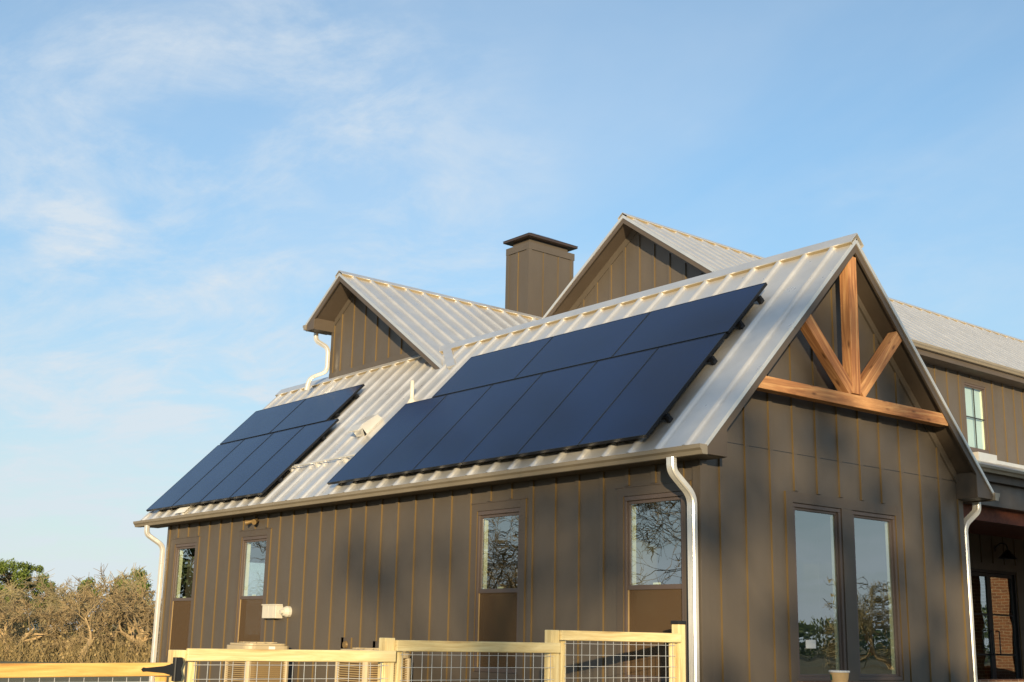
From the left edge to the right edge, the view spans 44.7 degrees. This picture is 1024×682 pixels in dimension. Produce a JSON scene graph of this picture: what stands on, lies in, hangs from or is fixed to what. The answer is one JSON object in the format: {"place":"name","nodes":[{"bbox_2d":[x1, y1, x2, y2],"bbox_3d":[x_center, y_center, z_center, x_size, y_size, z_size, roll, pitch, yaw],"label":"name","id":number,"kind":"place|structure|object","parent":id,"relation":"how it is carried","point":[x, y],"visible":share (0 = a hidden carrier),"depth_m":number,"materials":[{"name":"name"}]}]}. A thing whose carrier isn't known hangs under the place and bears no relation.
{"place":"outdoors","nodes":[
{"label":"outdoors","id":0,"kind":"place"},
{"bbox_2d":[0,630,148,681],"bbox_3d":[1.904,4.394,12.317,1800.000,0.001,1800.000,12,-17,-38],"label":"ground","id":1,"kind":"structure","parent":0,"point":[95,679],"depth_m":35.37,"materials":[{"name":"brown plant"}]},
{"bbox_2d":[0,582,24,628],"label":"bare tree","id":2,"kind":"object","parent":1,"relation":"on","point":[9,589],"visible":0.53,"depth_m":59.30,"materials":[{"name":"brown plant"}]},
{"bbox_2d":[0,578,49,644],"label":"bare tree","id":3,"kind":"object","parent":1,"relation":"on","point":[22,594],"visible":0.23,"depth_m":64.63,"materials":[{"name":"brown plant"}]},
{"bbox_2d":[0,558,55,626],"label":"evergreen tree","id":4,"kind":"object","parent":1,"relation":"on","point":[13,576],"visible":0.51,"depth_m":80.25,"materials":[{"name":"green plant"}]},
{"bbox_2d":[0,577,77,638],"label":"bare tree","id":5,"kind":"object","parent":1,"relation":"on","point":[16,602],"visible":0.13,"depth_m":70.22,"materials":[{"name":"brown plant"}]},
{"bbox_2d":[0,597,87,656],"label":"bare tree","id":6,"kind":"object","parent":1,"relation":"on","point":[46,616],"visible":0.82,"depth_m":55.25,"materials":[{"name":"brown plant"}]},
{"bbox_2d":[33,591,60,638],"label":"evergreen tree","id":7,"kind":"object","parent":1,"relation":"on","point":[36,626],"visible":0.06,"depth_m":85.32,"materials":[{"name":"green plant"}]},
{"bbox_2d":[0,568,104,652],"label":"bare tree","id":8,"kind":"object","parent":1,"relation":"on","point":[56,604],"visible":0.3,"depth_m":60.45,"materials":[{"name":"brown plant"}]},
{"bbox_2d":[0,621,158,662],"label":"undergrowth","id":9,"kind":"object","parent":1,"relation":"on","point":[118,654],"visible":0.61,"depth_m":53.34,"materials":[{"name":"beige plant"}]},
{"bbox_2d":[68,577,100,636],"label":"evergreen tree","id":10,"kind":"object","parent":1,"relation":"on","point":[84,581],"visible":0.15,"depth_m":89.85,"materials":[{"name":"green plant"}]},
{"bbox_2d":[49,572,125,661],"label":"bare tree","id":11,"kind":"object","parent":1,"relation":"on","point":[87,619],"visible":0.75,"depth_m":54.68,"materials":[{"name":"brown plant"}]},
{"bbox_2d":[71,564,127,646],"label":"bare tree","id":12,"kind":"object","parent":1,"relation":"on","point":[89,587],"visible":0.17,"depth_m":66.75,"materials":[{"name":"brown plant"}]},
{"bbox_2d":[103,575,131,636],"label":"evergreen tree","id":13,"kind":"object","parent":1,"relation":"on","point":[119,594],"visible":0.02,"depth_m":83.91,"materials":[{"name":"green plant"}]},
{"bbox_2d":[81,564,154,642],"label":"bare tree","id":14,"kind":"object","parent":1,"relation":"on","point":[123,576],"visible":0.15,"depth_m":66.97,"materials":[{"name":"brown plant"}]},
{"bbox_2d":[85,574,161,661],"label":"bare tree","id":15,"kind":"object","parent":1,"relation":"on","point":[128,610],"visible":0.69,"depth_m":54.78,"materials":[{"name":"brown plant"}]},
{"bbox_2d":[102,567,161,658],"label":"bare tree","id":16,"kind":"object","parent":1,"relation":"on","point":[132,587],"visible":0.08,"depth_m":61.18,"materials":[{"name":"brown plant"}]},
{"bbox_2d":[110,568,153,631],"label":"evergreen tree","id":17,"kind":"object","parent":1,"relation":"on","point":[147,581],"visible":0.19,"depth_m":82.17,"materials":[{"name":"green plant"}]},
{"bbox_2d":[117,585,161,647],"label":"bare tree","id":18,"kind":"object","parent":1,"relation":"on","point":[141,620],"visible":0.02,"depth_m":61.21,"materials":[{"name":"brown plant"}]},
{"bbox_2d":[224,642,288,681],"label":"air conditioner","id":19,"kind":"object","parent":1,"relation":"on","point":[262,671],"visible":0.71,"depth_m":17.98,"materials":[{"name":"beige metal"}]},
{"bbox_2d":[334,648,410,681],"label":"air conditioner","id":20,"kind":"object","parent":1,"relation":"on","point":[365,672],"visible":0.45,"depth_m":15.73,"materials":[{"name":"beige metal"}]},
{"bbox_2d":[166,621,685,681],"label":"fence","id":21,"kind":"object","parent":1,"relation":"on","point":[389,653],"visible":1,"depth_m":10.54,"materials":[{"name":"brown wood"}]},
{"bbox_2d":[0,657,182,681],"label":"gate","id":22,"kind":"structure","parent":21,"relation":"attached to","point":[159,672],"depth_m":8.56,"materials":[{"name":"brown wood"}]},
{"bbox_2d":[133,212,1023,681],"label":"farmhouse","id":23,"kind":"object","parent":1,"relation":"on","point":[819,476],"visible":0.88,"depth_m":15.81,"materials":[{"name":"brown wood"}]},
{"bbox_2d":[163,536,200,661],"bbox_3d":[-5.698,4.531,21.891,0.270,2.128,1.062,12,-17,-38],"label":"window","id":24,"kind":"structure","parent":23,"relation":"in","point":[180,611],"depth_m":21.90,"materials":[{"name":"brown wood"}]},
{"bbox_2d":[232,528,271,642],"bbox_3d":[-4.086,4.099,20.004,0.270,2.118,1.075,12,-17,-38],"label":"window","id":25,"kind":"structure","parent":23,"relation":"in","point":[249,625],"depth_m":20.05,"materials":[{"name":"brown wood"}]},
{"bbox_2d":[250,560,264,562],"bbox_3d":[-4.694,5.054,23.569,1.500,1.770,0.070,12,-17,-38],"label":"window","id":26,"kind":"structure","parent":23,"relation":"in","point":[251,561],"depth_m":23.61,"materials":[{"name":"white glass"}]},
{"bbox_2d":[468,497,527,680],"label":"window","id":27,"kind":"structure","parent":23,"relation":"in","point":[495,615],"depth_m":15.25,"materials":[{"name":"brown wood"}]},
{"bbox_2d":[616,479,691,681],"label":"window","id":28,"kind":"structure","parent":23,"relation":"in","point":[640,608],"depth_m":13.35,"materials":[{"name":"brown wood"}]},
{"bbox_2d":[661,413,672,422],"bbox_3d":[-0.354,1.373,16.027,6.505,0.070,0.089,-15,-65,49],"label":"mounting rail","id":29,"kind":"object","parent":23,"relation":"on","point":[668,417],"visible":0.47,"depth_m":13.59,"materials":[{"name":"black metal"}]},
{"bbox_2d":[327,395,445,484],"bbox_3d":[-1.827,1.452,18.394,1.072,1.905,0.036,-15,-65,49],"label":"solar panel","id":30,"kind":"object","parent":29,"relation":"attached to","point":[366,460],"visible":1,"depth_m":18.34,"materials":[{"name":"blue glass"}]},
{"bbox_2d":[368,384,492,478],"bbox_3d":[-1.137,1.273,17.583,1.072,1.905,0.036,-15,-65,49],"label":"solar panel","id":31,"kind":"object","parent":29,"relation":"attached to","point":[425,436],"visible":1,"depth_m":17.53,"materials":[{"name":"blue glass"}]},
{"bbox_2d":[413,373,542,471],"bbox_3d":[-0.446,1.094,16.773,1.072,1.905,0.036,-15,-65,49],"label":"solar panel","id":32,"kind":"object","parent":29,"relation":"attached to","point":[472,427],"visible":1,"depth_m":16.72,"materials":[{"name":"blue glass"}]},
{"bbox_2d":[462,361,596,464],"bbox_3d":[0.245,0.915,15.962,1.072,1.905,0.036,-15,-65,49],"label":"solar panel","id":33,"kind":"object","parent":29,"relation":"attached to","point":[513,431],"visible":1,"depth_m":15.90,"materials":[{"name":"blue glass"}]},
{"bbox_2d":[517,348,657,456],"bbox_3d":[0.936,0.736,15.151,1.072,1.905,0.036,-15,-65,49],"label":"solar panel","id":34,"kind":"object","parent":29,"relation":"attached to","point":[581,409],"visible":1,"depth_m":15.10,"materials":[{"name":"blue glass"}]},
{"bbox_2d":[578,333,726,446],"bbox_3d":[1.627,0.557,14.341,1.072,1.905,0.036,-15,-65,49],"label":"solar panel","id":35,"kind":"object","parent":29,"relation":"attached to","point":[648,396],"visible":1,"depth_m":14.26,"materials":[{"name":"blue glass"}]},
{"bbox_2d":[707,356,717,364],"bbox_3d":[0.238,0.754,16.668,6.505,0.070,0.089,-15,-65,49],"label":"mounting rail","id":36,"kind":"object","parent":23,"relation":"on","point":[712,360],"visible":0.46,"depth_m":14.23,"materials":[{"name":"black metal"}]},
{"bbox_2d":[735,320,744,329],"bbox_3d":[0.839,0.290,16.849,5.855,0.070,0.089,-15,-65,49],"label":"mounting rail","id":37,"kind":"object","parent":23,"relation":"attached to","point":[740,324],"visible":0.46,"depth_m":14.65,"materials":[{"name":"black metal"}]},
{"bbox_2d":[432,336,552,397],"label":"solar panel","id":38,"kind":"object","parent":37,"relation":"attached to","point":[496,367],"visible":1,"depth_m":18.41,"materials":[{"name":"blue glass"}]},
{"bbox_2d":[515,312,649,378],"bbox_3d":[0.946,0.083,17.006,1.935,1.035,0.037,-15,-65,49],"label":"solar panel","id":39,"kind":"object","parent":37,"relation":"attached to","point":[607,340],"visible":1,"depth_m":16.95,"materials":[{"name":"blue glass"}]},
{"bbox_2d":[612,282,767,357],"bbox_3d":[2.190,-0.239,15.546,1.935,1.035,0.037,-15,-65,49],"label":"solar panel","id":40,"kind":"object","parent":37,"relation":"attached to","point":[704,317],"visible":1,"depth_m":15.46,"materials":[{"name":"blue glass"}]},
{"bbox_2d":[754,295,764,304],"bbox_3d":[1.133,-0.017,17.167,5.855,0.070,0.089,-15,-65,49],"label":"mounting rail","id":41,"kind":"object","parent":23,"relation":"attached to","point":[760,300],"visible":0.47,"depth_m":14.97,"materials":[{"name":"black metal"}]},
{"bbox_2d":[793,503,846,680],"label":"window","id":42,"kind":"structure","parent":23,"relation":"in","point":[835,514],"depth_m":14.18,"materials":[{"name":"brown wood"}]},
{"bbox_2d":[852,511,902,680],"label":"window","id":43,"kind":"structure","parent":23,"relation":"in","point":[890,532],"depth_m":14.86,"materials":[{"name":"brown wood"}]},
{"bbox_2d":[960,376,992,454],"bbox_3d":[9.768,1.646,26.494,1.090,1.640,0.270,12,-17,-38],"label":"window","id":44,"kind":"structure","parent":23,"relation":"in","point":[974,393],"depth_m":26.56,"materials":[{"name":"brown glass"}]},
{"bbox_2d":[971,572,994,678],"bbox_3d":[9.456,5.968,25.145,0.969,2.575,0.143,12,-17,-38],"label":"door","id":45,"kind":"structure","parent":23,"relation":"in","point":[990,633],"depth_m":25.45,"materials":[{"name":"black wood"}]},
{"bbox_2d":[988,573,1019,678],"bbox_3d":[10.205,6.128,25.749,0.969,2.575,0.143,12,-17,-38],"label":"door","id":46,"kind":"structure","parent":23,"relation":"in","point":[1010,577],"depth_m":25.93,"materials":[{"name":"black metal"}]},
{"bbox_2d":[1021,393,1023,424],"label":"window","id":47,"kind":"structure","parent":23,"relation":"in","point":[1022,394],"depth_m":27.76,"materials":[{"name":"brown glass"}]},
{"bbox_2d":[978,679,1023,681],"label":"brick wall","id":48,"kind":"structure","parent":1,"relation":"on","point":[1000,680],"depth_m":18.30,"materials":[{"name":"brown brick"}]},
{"bbox_2d":[0,0,1023,629],"label":"sky","id":49,"kind":"structure","parent":0,"point":[184,184],"materials":[{"name":"blue"}]},
{"bbox_3d":[3.284,3.890,12.272,0.830,1.016,0.490,12,-17,-38],"label":"brick pier","id":50,"kind":"object","parent":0,"visible":0},
{"bbox_2d":[829,670,849,681],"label":"plastic tub","id":51,"kind":"object","parent":50,"relation":"on","point":[839,675],"visible":1,"depth_m":12.33,"materials":[{"name":"beige plastic"}]},
{"bbox_3d":[-5.085,2.599,21.579,4.410,0.070,0.089,-15,-65,49],"label":"rail","id":52,"kind":"object","parent":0,"visible":0},
{"bbox_2d":[146,440,242,511],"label":"solar panel","id":53,"kind":"object","parent":52,"relation":"attached to","point":[190,479],"visible":1,"depth_m":23.09,"materials":[{"name":"blue glass"}]},
{"bbox_2d":[172,433,272,507],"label":"solar panel","id":54,"kind":"object","parent":52,"relation":"attached to","point":[219,473],"visible":1,"depth_m":22.28,"materials":[{"name":"blue glass"}]},
{"bbox_2d":[200,426,303,503],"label":"solar panel","id":55,"kind":"object","parent":52,"relation":"attached to","point":[246,469],"visible":1,"depth_m":21.45,"materials":[{"name":"blue glass"}]},
{"bbox_2d":[230,419,338,498],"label":"solar panel","id":56,"kind":"object","parent":52,"relation":"attached to","point":[264,478],"visible":1,"depth_m":20.60,"materials":[{"name":"blue glass"}]},
{"bbox_3d":[-4.225,1.602,22.792,3.960,0.070,0.089,-15,-65,49],"label":"rail","id":57,"kind":"object","parent":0,"visible":0},
{"bbox_2d":[220,399,304,444],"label":"solar panel","id":58,"kind":"object","parent":57,"relation":"attached to","point":[262,422],"visible":1,"depth_m":23.66,"materials":[{"name":"blue glass"}]},
{"bbox_2d":[270,384,364,433],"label":"solar panel","id":59,"kind":"object","parent":57,"relation":"attached to","point":[318,409],"visible":1,"depth_m":22.15,"materials":[{"name":"blue glass"}]}
]}

